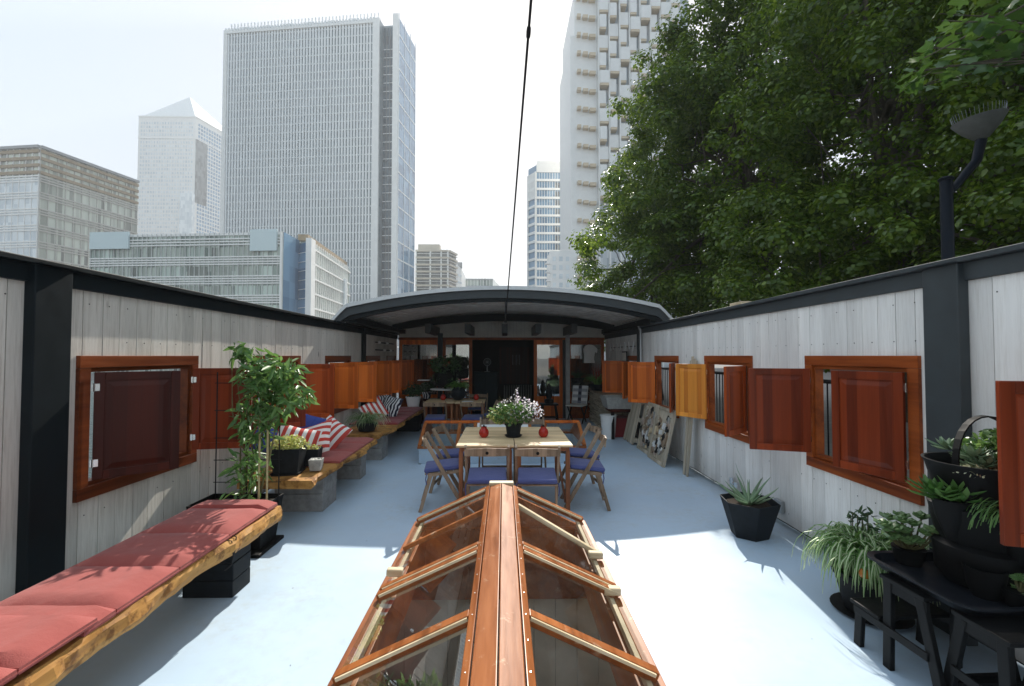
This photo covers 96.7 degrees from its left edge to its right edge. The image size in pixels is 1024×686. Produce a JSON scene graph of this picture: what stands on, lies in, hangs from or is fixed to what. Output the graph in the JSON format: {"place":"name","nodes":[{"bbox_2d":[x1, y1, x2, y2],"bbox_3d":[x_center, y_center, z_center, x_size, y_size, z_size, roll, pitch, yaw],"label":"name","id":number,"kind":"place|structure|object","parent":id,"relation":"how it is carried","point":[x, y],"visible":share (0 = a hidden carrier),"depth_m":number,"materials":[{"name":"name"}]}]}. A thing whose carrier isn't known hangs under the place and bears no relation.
{"place":"outdoors","nodes":[
{"label":"outdoors","id":0,"kind":"place"},
{"bbox_2d":[0,144,139,268],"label":"office block","id":1,"kind":"structure","parent":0,"point":[57,206],"depth_m":204.65,"materials":[{"name":"beige concrete"}]},
{"bbox_2d":[137,97,221,233],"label":"pyramid tower","id":2,"kind":"structure","parent":0,"point":[179,162],"depth_m":469.47,"materials":[{"name":"stone"}]},
{"bbox_2d":[139,122,192,223],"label":"window","id":3,"kind":"structure","parent":2,"relation":"in","point":[141,122],"depth_m":468.54,"materials":[{"name":"grey glass"}]},
{"bbox_2d":[196,124,221,232],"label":"window","id":4,"kind":"structure","parent":2,"relation":"in","point":[205,128],"depth_m":488.75,"materials":[{"name":"grey glass"}]},
{"bbox_2d":[220,12,415,361],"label":"slab tower","id":5,"kind":"structure","parent":0,"point":[318,131],"depth_m":206.80,"materials":[{"name":"grey concrete"}]},
{"bbox_2d":[88,380,555,685],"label":"water","id":6,"kind":"structure","parent":0,"point":[91,429],"depth_m":22.82,"materials":[{"name":"grey liquid"}]},
{"bbox_2d":[91,364,739,379],"bbox_3d":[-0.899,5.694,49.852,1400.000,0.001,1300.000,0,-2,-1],"label":"ground","id":7,"kind":"structure","parent":0,"point":[716,366],"depth_m":181.49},
{"bbox_2d":[89,229,350,372],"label":"glass midrise","id":8,"kind":"structure","parent":7,"relation":"on","point":[307,274],"depth_m":111.30,"materials":[{"name":"grey glass"}]},
{"bbox_2d":[527,161,559,286],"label":"blue banded tower","id":9,"kind":"structure","parent":7,"relation":"on","point":[543,209],"depth_m":232.25,"materials":[{"name":"clear glass"}]},
{"bbox_2d":[415,244,457,290],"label":"banded block","id":10,"kind":"structure","parent":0,"point":[435,266],"depth_m":235.27,"materials":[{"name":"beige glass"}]},
{"bbox_2d":[444,380,469,399],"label":"potted grass","id":11,"kind":"object","parent":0,"point":[458,391],"depth_m":9.70,"materials":[{"name":"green plant"}]},
{"bbox_2d":[0,0,934,311],"label":"sky","id":12,"kind":"structure","parent":0,"point":[77,77],"materials":[{"name":"white"}]},
{"bbox_2d":[466,278,498,286],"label":"glass block","id":13,"kind":"structure","parent":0,"point":[480,282],"depth_m":300.84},
{"bbox_2d":[474,372,498,412],"bbox_3d":[-0.779,1.481,13.802,0.740,1.210,0.540,0,-2,-1],"label":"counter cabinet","id":14,"kind":"object","parent":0,"point":[486,382],"visible":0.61,"depth_m":13.54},
{"bbox_2d":[545,251,574,289],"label":"stepped white block","id":15,"kind":"structure","parent":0,"point":[560,271],"depth_m":151.06,"materials":[{"name":"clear glass"}]},
{"bbox_2d":[560,0,691,366],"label":"white cell tower","id":16,"kind":"structure","parent":0,"point":[604,40],"depth_m":172.20,"materials":[{"name":"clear glass"}]},
{"bbox_2d":[663,368,908,479],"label":"quay","id":17,"kind":"structure","parent":0,"point":[827,375],"depth_m":19.53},
{"bbox_2d":[567,89,768,399],"bbox_3d":[7.406,-5.051,21.777,10.420,15.510,8.582,0,-2,-1],"label":"broadleaf tree","id":18,"kind":"object","parent":17,"relation":"on","point":[591,261],"visible":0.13,"depth_m":20.83,"materials":[{"name":"green plant"}]},
{"bbox_2d":[566,0,876,371],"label":"broadleaf tree","id":19,"kind":"object","parent":17,"relation":"on","point":[684,72],"visible":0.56,"depth_m":14.95,"materials":[{"name":"green plant"}]},
{"bbox_2d":[662,367,830,455],"bbox_3d":[3.624,1.347,7.031,0.060,1.800,16.060,0,-2,-1],"label":"quay railing","id":20,"kind":"object","parent":17,"relation":"on","point":[826,381],"visible":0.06,"depth_m":7.87,"materials":[{"name":"black metal"}]},
{"bbox_2d":[655,86,865,311],"bbox_3d":[12.021,-5.233,22.505,9.516,15.873,8.521,0,-2,-1],"label":"broadleaf tree","id":21,"kind":"object","parent":17,"relation":"on","point":[708,162],"visible":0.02,"depth_m":22.63,"materials":[{"name":"green plant"}]},
{"bbox_2d":[696,0,1023,450],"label":"broadleaf tree","id":22,"kind":"object","parent":17,"relation":"on","point":[845,41],"visible":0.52,"depth_m":9.27,"materials":[{"name":"green plant"}]},
{"bbox_2d":[750,2,1013,421],"bbox_3d":[12.944,-6.263,14.545,10.076,17.502,8.654,0,-2,-1],"label":"broadleaf tree","id":23,"kind":"object","parent":17,"relation":"on","point":[841,152],"visible":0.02,"depth_m":14.40,"materials":[{"name":"green plant"}]},
{"bbox_2d":[842,0,1023,273],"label":"broadleaf tree","id":24,"kind":"object","parent":17,"relation":"on","point":[1004,205],"visible":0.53,"depth_m":6.38,"materials":[{"name":"green plant"}]},
{"bbox_2d":[894,0,1023,157],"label":"maple tree","id":25,"kind":"object","parent":17,"relation":"on","point":[1009,55],"visible":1,"depth_m":3.36,"materials":[{"name":"green plant"}]},
{"bbox_2d":[937,100,1008,259],"bbox_3d":[4.620,-0.087,4.508,0.543,4.526,0.413,0,-2,-1],"label":"street lamp","id":26,"kind":"object","parent":17,"relation":"on","point":[979,128],"visible":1,"depth_m":4.57,"materials":[{"name":"metal"}]},
{"bbox_3d":[-0.177,3.147,6.963,5.900,2.497,19.100,0,-2,-1],"label":"boat hull","id":27,"kind":"object","parent":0,"visible":0},
{"bbox_2d":[379,563,616,685],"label":"cabin room","id":28,"kind":"object","parent":27,"relation":"in","point":[558,597],"visible":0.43,"depth_m":4.00,"materials":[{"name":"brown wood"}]},
{"bbox_2d":[55,418,1023,685],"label":"deck","id":29,"kind":"structure","parent":27,"relation":"on","point":[709,596],"depth_m":3.19,"materials":[{"name":"blue paint"}]},
{"bbox_2d":[0,250,413,601],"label":"plank wall","id":30,"kind":"structure","parent":29,"relation":"on","point":[66,330],"depth_m":3.34,"materials":[{"name":"white wood"}]},
{"bbox_2d":[72,356,251,502],"bbox_3d":[-2.737,0.598,3.680,0.601,0.990,1.208,0,-2,-1],"label":"window frame","id":31,"kind":"structure","parent":30,"relation":"in","point":[147,424],"depth_m":3.37,"materials":[{"name":"brown wood"}]},
{"bbox_2d":[252,356,334,433],"bbox_3d":[-2.774,0.658,5.840,0.606,0.990,1.190,0,-2,-1],"label":"window frame","id":32,"kind":"structure","parent":30,"relation":"in","point":[323,376],"depth_m":6.33,"materials":[{"name":"brown wood"}]},
{"bbox_2d":[325,356,376,413],"bbox_3d":[-2.812,0.718,7.964,0.606,0.990,1.180,0,-2,-1],"label":"window frame","id":33,"kind":"structure","parent":30,"relation":"in","point":[355,382],"depth_m":7.44,"materials":[{"name":"brown wood"}]},
{"bbox_2d":[366,356,401,402],"bbox_3d":[-2.850,0.776,10.058,0.606,0.990,1.050,0,-2,-1],"label":"window frame","id":34,"kind":"structure","parent":30,"relation":"in","point":[389,373],"depth_m":9.62,"materials":[{"name":"brown wood"}]},
{"bbox_2d":[386,356,413,393],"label":"window frame","id":35,"kind":"structure","parent":30,"relation":"in","point":[407,365],"depth_m":11.40,"materials":[{"name":"brown wood"}]},
{"bbox_2d":[182,543,250,597],"bbox_3d":[-2.138,1.615,3.308,0.353,0.357,0.228,0,-2,-1],"label":"support stack","id":36,"kind":"object","parent":29,"relation":"on","point":[218,581],"visible":0.58,"depth_m":3.20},
{"bbox_2d":[186,341,319,557],"bbox_3d":[-2.250,0.898,4.035,1.126,1.831,0.586,0,-2,-1],"label":"trellis planter","id":37,"kind":"object","parent":29,"relation":"on","point":[277,383],"visible":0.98,"depth_m":4.01,"materials":[{"name":"green plastic"}]},
{"bbox_2d":[275,471,336,511],"bbox_3d":[-2.331,1.654,5.165,0.534,0.382,0.408,0,-2,-1],"label":"support stack","id":38,"kind":"object","parent":29,"relation":"on","point":[320,496],"visible":0.49,"depth_m":4.96,"materials":[{"name":"concrete"}]},
{"bbox_2d":[337,454,365,478],"bbox_3d":[-2.350,1.688,6.389,0.537,0.382,0.254,0,-2,-1],"label":"support stack","id":39,"kind":"object","parent":29,"relation":"on","point":[355,469],"visible":0.36,"depth_m":6.26,"materials":[{"name":"concrete"}]},
{"bbox_2d":[237,439,377,488],"bbox_3d":[-2.308,1.429,5.587,0.826,0.101,2.245,0,-2,-1],"label":"plank bench","id":40,"kind":"object","parent":39,"relation":"on","point":[306,478],"visible":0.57,"depth_m":4.62,"materials":[{"name":"brown wood"}]},
{"bbox_2d":[270,434,309,476],"bbox_3d":[-2.331,1.174,4.768,0.395,0.418,0.355,0,-2,-9],"label":"potted plant","id":41,"kind":"object","parent":40,"relation":"on","point":[292,456],"visible":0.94,"depth_m":4.65,"materials":[{"name":"yellow plant"}]},
{"bbox_2d":[265,425,321,460],"bbox_3d":[-2.422,1.142,5.077,0.460,0.440,0.150,15,-35,-12],"label":"throw pillow","id":42,"kind":"object","parent":40,"relation":"on","point":[312,437],"visible":0.31,"depth_m":5.12,"materials":[{"name":"fabric"}]},
{"bbox_2d":[304,444,322,466],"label":"potted plant","id":43,"kind":"object","parent":40,"relation":"on","point":[316,452],"visible":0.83,"depth_m":4.97,"materials":[{"name":"yellow plant"}]},
{"bbox_2d":[322,437,373,462],"bbox_3d":[-2.341,1.365,5.898,0.707,0.052,1.450,0,-2,-2],"label":"seat cushion","id":44,"kind":"object","parent":40,"relation":"on","point":[346,447],"visible":0.54,"depth_m":5.77,"materials":[{"name":"red fabric"}]},
{"bbox_2d":[303,419,331,452],"bbox_3d":[-2.379,1.163,5.448,0.470,0.440,0.150,-18,-40,6],"label":"throw pillow","id":45,"kind":"object","parent":44,"relation":"on","point":[325,429],"visible":0.36,"depth_m":5.42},
{"bbox_2d":[326,415,351,449],"bbox_3d":[-2.357,1.185,5.878,0.440,0.420,0.150,25,-29,22],"label":"throw pillow","id":46,"kind":"object","parent":44,"relation":"on","point":[339,432],"visible":0.47,"depth_m":5.83,"materials":[{"name":"fabric"}]},
{"bbox_2d":[366,435,387,459],"bbox_3d":[-2.377,1.722,7.588,0.530,0.382,0.359,0,-2,-1],"label":"support stack","id":47,"kind":"object","parent":29,"relation":"on","point":[378,451],"visible":0.41,"depth_m":7.42,"materials":[{"name":"concrete"}]},
{"bbox_2d":[395,413,421,431],"bbox_3d":[-2.388,1.799,10.363,0.610,0.382,0.311,0,-2,-1],"label":"support stack","id":48,"kind":"object","parent":29,"relation":"on","point":[413,424],"visible":0.51,"depth_m":10.21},
{"bbox_2d":[346,409,423,438],"bbox_3d":[-2.384,1.524,8.944,0.795,0.106,3.754,0,-2,-1],"label":"plank bench","id":49,"kind":"object","parent":48,"relation":"on","point":[380,431],"visible":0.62,"depth_m":7.45,"materials":[{"name":"brown wood"}]},
{"bbox_2d":[344,409,390,431],"bbox_3d":[-2.335,1.249,7.352,0.769,0.338,0.790,0,-2,-1],"label":"spider plant","id":50,"kind":"object","parent":49,"relation":"on","point":[366,422],"visible":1,"depth_m":7.26,"materials":[{"name":"green plant"}]},
{"bbox_2d":[349,407,422,424],"bbox_3d":[-2.480,1.461,9.319,0.866,0.052,2.500,0,-2,-1],"label":"seat cushion","id":51,"kind":"object","parent":49,"relation":"on","point":[404,413],"visible":0.47,"depth_m":8.82,"materials":[{"name":"red fabric"}]},
{"bbox_2d":[359,396,388,419],"bbox_3d":[-2.573,1.257,8.473,0.420,0.400,0.150,-31,-16,-19],"label":"throw pillow","id":52,"kind":"object","parent":51,"relation":"on","point":[374,406],"visible":0.62,"depth_m":8.44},
{"bbox_2d":[383,395,403,416],"bbox_3d":[-2.381,1.250,8.927,0.440,0.420,0.150,10,-22,24],"label":"throw pillow","id":53,"kind":"object","parent":51,"relation":"on","point":[391,404],"visible":0.79,"depth_m":8.86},
{"bbox_2d":[404,381,423,406],"bbox_3d":[-2.313,1.188,10.663,0.492,0.644,0.493,-1,-2,39],"label":"potted plant","id":54,"kind":"object","parent":49,"relation":"on","point":[412,400],"visible":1,"depth_m":10.59,"materials":[{"name":"green plant"}]},
{"bbox_2d":[419,382,436,423],"bbox_3d":[-2.158,1.505,11.530,0.600,1.034,0.350,0,-2,-1],"label":"side planter","id":55,"kind":"object","parent":29,"relation":"on","point":[426,395],"visible":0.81,"depth_m":11.43,"materials":[{"name":"brown wood"}]},
{"bbox_2d":[423,401,447,429],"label":"folding chair","id":56,"kind":"object","parent":29,"relation":"on","point":[436,416],"visible":0.63,"depth_m":8.97,"materials":[{"name":"brown wood"}]},
{"bbox_2d":[418,355,461,413],"bbox_3d":[-1.633,1.132,10.451,1.002,1.720,0.700,1,-2,-26],"label":"potted plant","id":57,"kind":"object","parent":29,"relation":"on","point":[444,376],"visible":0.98,"depth_m":10.36,"materials":[{"name":"green plant"}]},
{"bbox_2d":[424,399,456,431],"bbox_3d":[-1.527,1.606,9.783,0.620,0.735,0.798,0,-2,-1],"label":"folding table","id":58,"kind":"object","parent":29,"relation":"on","point":[449,402],"visible":0.56,"depth_m":9.60,"materials":[{"name":"brown wood"}]},
{"bbox_2d":[418,431,464,512],"bbox_3d":[-0.774,1.445,5.167,0.534,0.818,0.454,0,-2,-7],"label":"folding chair","id":59,"kind":"object","parent":29,"relation":"on","point":[441,466],"visible":0.85,"depth_m":4.97,"materials":[{"name":"brown wood"}]},
{"bbox_2d":[429,423,470,493],"bbox_3d":[-0.745,1.463,5.801,0.534,0.818,0.454,0,-2,6],"label":"folding chair","id":60,"kind":"object","parent":29,"relation":"on","point":[449,453],"visible":0.52,"depth_m":5.63,"materials":[{"name":"brown wood"}]},
{"bbox_2d":[460,401,483,431],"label":"folding chair","id":61,"kind":"object","parent":29,"relation":"on","point":[471,416],"visible":0.45,"depth_m":8.95,"materials":[{"name":"brown wood"}]},
{"bbox_2d":[456,427,513,507],"bbox_3d":[-0.300,1.487,5.516,0.625,0.735,1.268,0,-2,-1],"label":"folding table","id":62,"kind":"object","parent":29,"relation":"on","point":[471,438],"visible":0.58,"depth_m":5.12,"materials":[{"name":"brown wood"}]},
{"bbox_2d":[464,445,509,503],"bbox_3d":[-0.256,1.433,4.738,0.454,0.818,0.534,0,-2,-2],"label":"folding chair","id":63,"kind":"object","parent":29,"relation":"on","point":[479,476],"visible":0.62,"depth_m":4.56,"materials":[{"name":"brown wood"}]},
{"bbox_2d":[327,481,665,685],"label":"gabled skylight","id":64,"kind":"object","parent":29,"relation":"on","point":[508,528],"visible":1,"depth_m":2.55,"materials":[{"name":"brown wood"}]},
{"bbox_2d":[398,321,604,418],"bbox_3d":[-0.310,0.652,14.394,5.617,2.900,4.080,0,-2,-1],"label":"cabin front","id":65,"kind":"object","parent":29,"relation":"on","point":[419,346],"visible":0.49,"depth_m":13.55,"materials":[{"name":"brown wood"}]},
{"bbox_2d":[399,340,437,397],"bbox_3d":[-2.503,0.705,12.347,1.120,1.580,0.050,0,-2,-1],"label":"window","id":66,"kind":"structure","parent":65,"relation":"in","point":[401,342],"depth_m":12.34,"materials":[{"name":"orange wood"}]},
{"bbox_2d":[443,340,471,418],"bbox_3d":[-1.483,0.980,12.358,0.800,2.130,0.050,0,-2,-1],"label":"door","id":67,"kind":"structure","parent":65,"relation":"in","point":[445,342],"depth_m":12.35,"materials":[{"name":"brown wood"}]},
{"bbox_2d":[500,347,528,383],"bbox_3d":[0.088,0.803,16.203,1.060,1.300,0.030,0,-2,-1],"label":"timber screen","id":68,"kind":"object","parent":65,"relation":"in","point":[514,365],"visible":1,"depth_m":16.19,"materials":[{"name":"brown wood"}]},
{"bbox_2d":[504,385,531,400],"bbox_3d":[0.191,1.665,15.195,0.930,0.520,0.060,0,-2,-1],"label":"radiator","id":69,"kind":"object","parent":65,"relation":"on","point":[518,392],"visible":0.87,"depth_m":15.17,"materials":[{"name":"paint"}]},
{"bbox_2d":[534,340,562,417],"bbox_3d":[0.987,0.982,12.402,0.780,2.130,0.050,0,-2,-1],"label":"door","id":70,"kind":"structure","parent":65,"relation":"in","point":[548,410],"depth_m":12.37,"materials":[{"name":"orange wood"}]},
{"bbox_2d":[570,340,603,394],"bbox_3d":[2.017,0.672,12.429,1.000,1.510,0.050,0,-2,-1],"label":"window","id":71,"kind":"structure","parent":65,"relation":"in","point":[572,342],"depth_m":12.42,"materials":[{"name":"brown wood"}]},
{"bbox_2d":[583,341,597,362],"bbox_3d":[2.119,0.233,12.333,0.396,0.622,0.050,0,-2,-1],"label":"hanging shirt","id":72,"kind":"object","parent":65,"relation":"hanging from","point":[589,350],"visible":1,"depth_m":12.31,"materials":[{"name":"white fabric"}]},
{"bbox_2d":[331,286,672,425],"bbox_3d":[-0.189,0.523,10.513,6.180,2.942,4.950,0,-2,-1],"label":"arched canopy","id":73,"kind":"object","parent":29,"relation":"on","point":[429,310],"visible":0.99,"depth_m":9.53,"materials":[{"name":"grey metal"}]},
{"bbox_2d":[505,0,532,320],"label":"overhead cable","id":74,"kind":"object","parent":73,"relation":"attached to","point":[528,32],"visible":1,"depth_m":3.51,"materials":[{"name":"black metal"}]},
{"bbox_2d":[417,420,586,463],"bbox_3d":[-0.168,1.628,7.886,2.670,0.585,1.420,0,-2,-1],"label":"railing","id":75,"kind":"object","parent":29,"relation":"on","point":[573,434],"visible":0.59,"depth_m":7.65,"materials":[{"name":"brown wood"}]},
{"bbox_2d":[513,417,546,481],"bbox_3d":[0.244,1.480,6.407,0.454,0.818,0.534,0,-2,-1],"label":"folding chair","id":76,"kind":"object","parent":29,"relation":"on","point":[538,421],"visible":0.15,"depth_m":6.62,"materials":[{"name":"brown wood"}]},
{"bbox_2d":[515,445,560,513],"bbox_3d":[0.259,1.433,4.727,0.454,0.818,0.534,0,-2,1],"label":"folding chair","id":77,"kind":"object","parent":29,"relation":"on","point":[531,476],"visible":0.78,"depth_m":4.54,"materials":[{"name":"brown wood"}]},
{"bbox_2d":[514,427,572,510],"bbox_3d":[0.335,1.487,5.527,0.625,0.735,1.268,0,-2,-1],"label":"folding table","id":78,"kind":"object","parent":29,"relation":"on","point":[530,437],"visible":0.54,"depth_m":5.06,"materials":[{"name":"brown wood"}]},
{"bbox_2d":[486,389,543,437],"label":"potted flowers","id":79,"kind":"object","parent":78,"relation":"on","point":[507,417],"visible":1,"depth_m":5.35,"materials":[{"name":"green plant"}]},
{"bbox_2d":[565,385,588,423],"bbox_3d":[1.673,1.568,11.634,0.440,0.936,0.574,-1,-2,27],"label":"slatted chair","id":80,"kind":"object","parent":29,"relation":"on","point":[579,395],"visible":0.98,"depth_m":11.77,"materials":[{"name":"black paint"}]},
{"bbox_2d":[559,422,601,487],"bbox_3d":[0.865,1.463,5.830,0.534,0.818,0.454,0,-2,-8],"label":"folding chair","id":81,"kind":"object","parent":29,"relation":"on","point":[576,452],"visible":0.5,"depth_m":5.91,"materials":[{"name":"brown wood"}]},
{"bbox_2d":[560,431,610,510],"bbox_3d":[0.826,1.446,5.196,0.534,0.818,0.454,0,-2,3],"label":"folding chair","id":82,"kind":"object","parent":29,"relation":"on","point":[584,466],"visible":0.89,"depth_m":5.00,"materials":[{"name":"brown wood"}]},
{"bbox_2d":[588,387,628,427],"bbox_3d":[2.282,1.578,10.993,0.560,0.860,2.140,0,-2,-1],"label":"wood counter","id":83,"kind":"object","parent":29,"relation":"on","point":[597,408],"visible":0.44,"depth_m":10.93,"materials":[{"name":"wood"}]},
{"bbox_2d":[582,360,601,390],"bbox_3d":[2.017,0.764,10.931,0.788,0.734,0.830,0,-2,-1],"label":"potted plant","id":84,"kind":"object","parent":83,"relation":"on","point":[596,385],"visible":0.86,"depth_m":10.82,"materials":[{"name":"green plant"}]},
{"bbox_2d":[600,413,616,438],"bbox_3d":[1.991,1.720,9.393,0.356,0.485,0.356,0,-2,-1],"label":"waste bin","id":85,"kind":"object","parent":29,"relation":"on","point":[606,422],"visible":0.81,"depth_m":9.27,"materials":[{"name":"white plastic"}]},
{"bbox_2d":[600,395,636,439],"bbox_3d":[2.236,1.534,9.453,0.688,0.860,0.596,0,-2,-1],"label":"stone trough","id":86,"kind":"object","parent":29,"relation":"on","point":[612,404],"visible":0.62,"depth_m":9.20,"materials":[{"name":"grey stone"}]},
{"bbox_2d":[615,415,627,436],"bbox_3d":[2.315,1.772,9.697,0.440,0.400,0.420,0,-2,-1],"label":"red crate","id":87,"kind":"object","parent":29,"relation":"on","point":[621,421],"visible":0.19,"depth_m":9.50,"materials":[{"name":"red plastic"}]},
{"bbox_2d":[623,402,644,444],"bbox_3d":[2.413,1.509,8.966,0.287,0.877,0.680,0,-2,-1],"label":"wooden pallet","id":88,"kind":"object","parent":29,"relation":"on","point":[633,419],"visible":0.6,"depth_m":8.87,"materials":[{"name":"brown wood"}]},
{"bbox_2d":[636,402,658,454],"bbox_3d":[2.409,1.496,8.076,0.208,0.866,0.700,0,-2,-1],"label":"driftwood artwork","id":89,"kind":"object","parent":29,"relation":"on","point":[647,424],"visible":0.96,"depth_m":8.06,"materials":[{"name":"brown wood"}]},
{"bbox_2d":[647,405,675,467],"bbox_3d":[2.398,1.474,7.296,0.237,0.867,0.740,0,-2,-1],"label":"driftwood artwork","id":90,"kind":"object","parent":29,"relation":"on","point":[662,433],"visible":1,"depth_m":7.23,"materials":[{"name":"grey wood"}]},
{"bbox_2d":[683,356,697,476],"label":"leaning planks","id":91,"kind":"object","parent":29,"relation":"on","point":[688,431],"visible":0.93,"depth_m":6.49,"materials":[{"name":"brown wood"}]},
{"bbox_2d":[716,466,780,541],"bbox_3d":[2.247,1.480,4.299,0.551,0.680,0.496,1,-2,-21],"label":"aloe plant","id":92,"kind":"object","parent":29,"relation":"on","point":[753,515],"visible":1,"depth_m":4.20,"materials":[{"name":"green plant"}]},
{"bbox_2d":[602,242,1023,664],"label":"plank wall","id":93,"kind":"structure","parent":29,"relation":"on","point":[947,335],"depth_m":3.51,"materials":[{"name":"white wood"}]},
{"bbox_2d":[602,356,636,398],"bbox_3d":[2.380,0.769,9.788,0.591,0.990,1.394,0,-2,-1],"label":"window frame","id":94,"kind":"structure","parent":93,"relation":"in","point":[614,373],"depth_m":10.37,"materials":[{"name":"brown wood"}]},
{"bbox_2d":[628,356,678,417],"bbox_3d":[2.437,0.709,7.662,0.552,0.990,1.609,0,-2,-1],"label":"window frame","id":95,"kind":"structure","parent":93,"relation":"in","point":[644,378],"depth_m":8.25,"materials":[{"name":"brown wood"}]},
{"bbox_2d":[675,356,752,443],"bbox_3d":[2.495,0.655,5.706,0.506,0.990,1.749,0,-2,-1],"label":"window frame","id":96,"kind":"structure","parent":93,"relation":"in","point":[695,383],"depth_m":6.00,"materials":[{"name":"brown wood"}]},
{"bbox_2d":[748,356,924,505],"bbox_3d":[2.687,0.599,3.702,0.517,0.990,1.348,1,-2,-23],"label":"window frame","id":97,"kind":"structure","parent":93,"relation":"in","point":[786,405],"depth_m":3.45,"materials":[{"name":"brown wood"}]},
{"bbox_2d":[995,381,1023,547],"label":"window frame","id":98,"kind":"structure","parent":93,"relation":"in","point":[1009,394],"depth_m":2.06,"materials":[{"name":"brown wood"}]},
{"bbox_2d":[792,505,939,628],"bbox_3d":[2.397,1.448,2.998,0.945,0.672,0.893,0,-2,-1],"label":"spider plant","id":99,"kind":"object","parent":29,"relation":"on","point":[850,546],"visible":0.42,"depth_m":2.98,"materials":[{"name":"green plant"}]},
{"bbox_2d":[850,573,1020,685],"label":"step stool","id":100,"kind":"object","parent":29,"relation":"on","point":[913,602],"visible":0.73,"depth_m":2.45,"materials":[{"name":"black paint"}]},
{"bbox_2d":[867,550,1023,615],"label":"serving tray","id":101,"kind":"object","parent":100,"relation":"on","point":[930,578],"visible":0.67,"depth_m":2.32,"materials":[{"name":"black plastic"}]},
{"bbox_2d":[873,510,938,567],"bbox_3d":[2.267,1.120,2.622,0.329,0.280,0.305,-1,-2,25],"label":"jade plant","id":102,"kind":"object","parent":101,"relation":"on","point":[907,550],"visible":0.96,"depth_m":2.58,"materials":[{"name":"green plant"}]},
{"bbox_2d":[905,415,1023,601],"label":"tower planter","id":103,"kind":"object","parent":101,"relation":"on","point":[969,550],"visible":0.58,"depth_m":2.30,"materials":[{"name":"black plastic"}]},
{"bbox_2d":[1001,573,1023,606],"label":"trailing succulent","id":104,"kind":"object","parent":101,"relation":"on","point":[1012,595],"visible":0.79,"depth_m":2.15,"materials":[{"name":"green plant"}]},
{"bbox_2d":[943,609,1023,685],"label":"step stool","id":105,"kind":"object","parent":29,"relation":"on","point":[1003,636],"visible":0.98,"depth_m":2.06,"materials":[{"name":"black paint"}]},
{"bbox_3d":[-2.124,1.559,1.319,0.307,0.357,0.205,0,-2,-1],"label":"support stack","id":106,"kind":"object","parent":29,"relation":"on","visible":0},
{"bbox_2d":[3,506,281,685],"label":"plank bench","id":107,"kind":"object","parent":106,"relation":"on","point":[56,666],"visible":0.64,"depth_m":2.20,"materials":[{"name":"brown wood"}]},
{"bbox_2d":[0,615,98,685],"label":"seat cushion","id":108,"kind":"object","parent":107,"relation":"on","point":[27,642],"visible":1,"depth_m":1.86,"materials":[{"name":"red fabric"}]},
{"bbox_2d":[0,499,277,636],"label":"seat cushion","id":109,"kind":"object","parent":107,"relation":"on","point":[104,586],"visible":0.98,"depth_m":2.58,"materials":[{"name":"red fabric"}]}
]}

